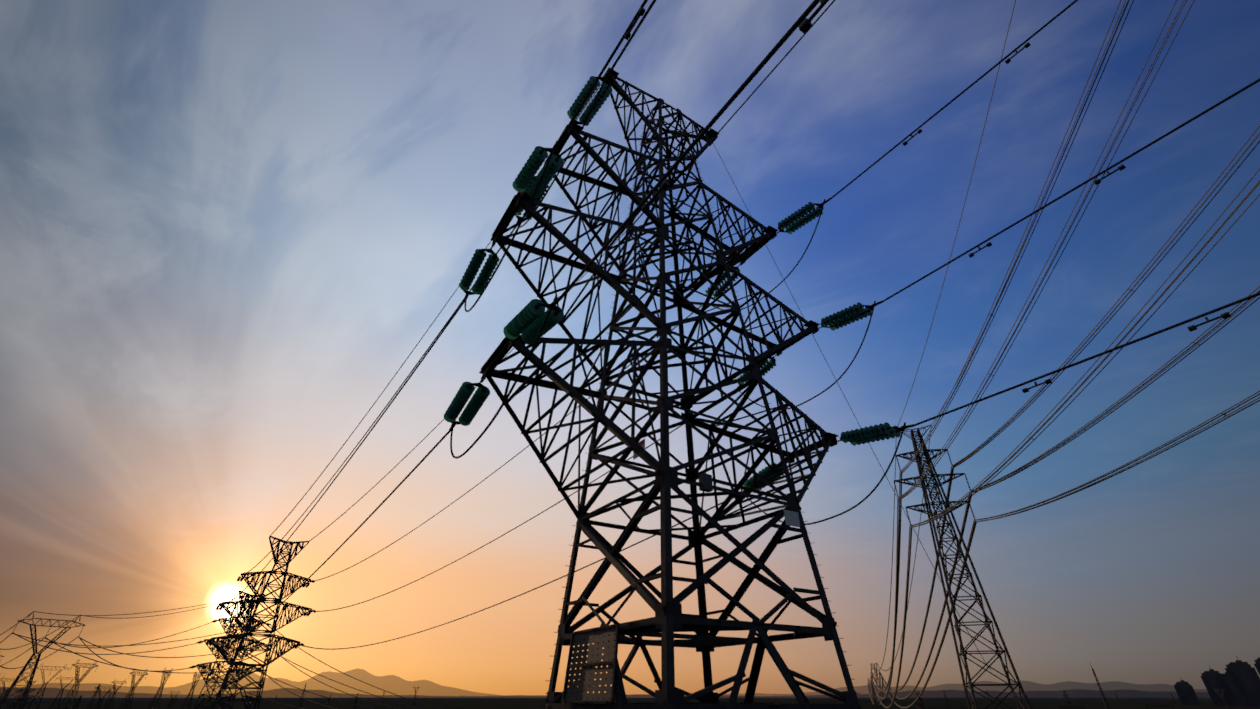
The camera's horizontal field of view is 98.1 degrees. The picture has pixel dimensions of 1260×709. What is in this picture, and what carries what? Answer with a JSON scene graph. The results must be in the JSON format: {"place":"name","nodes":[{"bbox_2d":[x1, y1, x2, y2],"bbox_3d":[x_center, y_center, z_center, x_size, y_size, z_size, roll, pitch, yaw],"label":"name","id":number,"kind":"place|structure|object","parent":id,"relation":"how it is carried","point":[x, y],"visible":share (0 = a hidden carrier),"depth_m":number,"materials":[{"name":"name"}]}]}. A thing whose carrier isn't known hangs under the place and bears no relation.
{"place":"outdoors","nodes":[
{"label":"outdoors","id":0,"kind":"place"},
{"bbox_2d":[0,596,439,708],"bbox_3d":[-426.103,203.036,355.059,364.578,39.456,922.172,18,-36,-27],"label":"crossing line conductors","id":1,"kind":"object","parent":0,"point":[54,642],"visible":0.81,"depth_m":215.96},
{"bbox_2d":[0,687,1211,700],"bbox_3d":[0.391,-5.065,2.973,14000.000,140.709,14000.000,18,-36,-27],"label":"field","id":2,"kind":"structure","parent":0,"point":[50,694],"depth_m":5007.63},
{"bbox_2d":[17,668,1207,695],"bbox_3d":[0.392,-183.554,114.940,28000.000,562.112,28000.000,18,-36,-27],"label":"mountain range","id":3,"kind":"structure","parent":0,"point":[396,685],"depth_m":10403.85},
{"bbox_2d":[0,660,1231,708],"bbox_3d":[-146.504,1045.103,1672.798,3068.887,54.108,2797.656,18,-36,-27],"label":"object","id":4,"kind":"structure","parent":0,"point":[77,680],"depth_m":620.93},
{"bbox_2d":[0,700,1259,708],"bbox_3d":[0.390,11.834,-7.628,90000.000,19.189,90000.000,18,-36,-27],"label":"ground","id":5,"kind":"structure","parent":0,"point":[538,704],"depth_m":2032.93,"materials":[{"name":"soil"}]},
{"bbox_2d":[0,611,85,708],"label":"wine glass tower","id":6,"kind":"structure","parent":5,"relation":"on","point":[14,683],"depth_m":266.60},
{"bbox_2d":[189,590,269,708],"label":"strain tower","id":7,"kind":"structure","parent":5,"relation":"on","point":[203,666],"depth_m":189.60,"materials":[{"name":"black metal"}]},
{"bbox_2d":[206,536,315,708],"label":"transmission tower","id":8,"kind":"structure","parent":5,"relation":"on","point":[258,601],"depth_m":130.96,"materials":[{"name":"black metal"}]},
{"bbox_2d":[444,67,914,708],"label":"strain tower","id":9,"kind":"structure","parent":5,"relation":"on","point":[532,321],"depth_m":24.58,"materials":[{"name":"metal"}]},
{"bbox_2d":[211,0,1259,669],"bbox_3d":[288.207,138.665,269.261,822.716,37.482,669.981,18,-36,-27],"label":"line conductors","id":10,"kind":"object","parent":9,"relation":"hanging from","point":[803,24],"visible":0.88,"depth_m":23.49,"materials":[{"name":"metal"}]},
{"bbox_2d":[870,663,886,708],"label":"tall suspension tower","id":11,"kind":"structure","parent":5,"relation":"on","point":[876,674],"depth_m":1004.01,"materials":[{"name":"grey metal"}]},
{"bbox_2d":[894,425,1030,708],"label":"tall suspension tower","id":12,"kind":"structure","parent":5,"relation":"on","point":[935,485],"depth_m":146.56,"materials":[{"name":"black metal"}]},
{"bbox_2d":[867,0,1259,708],"bbox_3d":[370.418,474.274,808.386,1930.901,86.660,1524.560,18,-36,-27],"label":"quad bundle conductors","id":13,"kind":"structure","parent":12,"relation":"hanging from","point":[973,492],"depth_m":67.67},
{"bbox_2d":[859,701,1173,708],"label":"substation gantries","id":14,"kind":"object","parent":5,"relation":"on","point":[1073,706],"visible":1,"depth_m":647.28,"materials":[{"name":"black metal"}]},
{"bbox_2d":[1090,663,1109,708],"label":"lightning mast","id":15,"kind":"object","parent":5,"relation":"on","point":[1100,688],"visible":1,"depth_m":521.79,"materials":[{"name":"black metal"}]},
{"bbox_2d":[1173,656,1259,706],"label":"apartment towers","id":16,"kind":"structure","parent":5,"relation":"on","point":[1238,681],"depth_m":1605.17,"materials":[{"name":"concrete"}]},
{"bbox_2d":[0,0,1259,695],"label":"sky","id":17,"kind":"structure","parent":0,"point":[227,227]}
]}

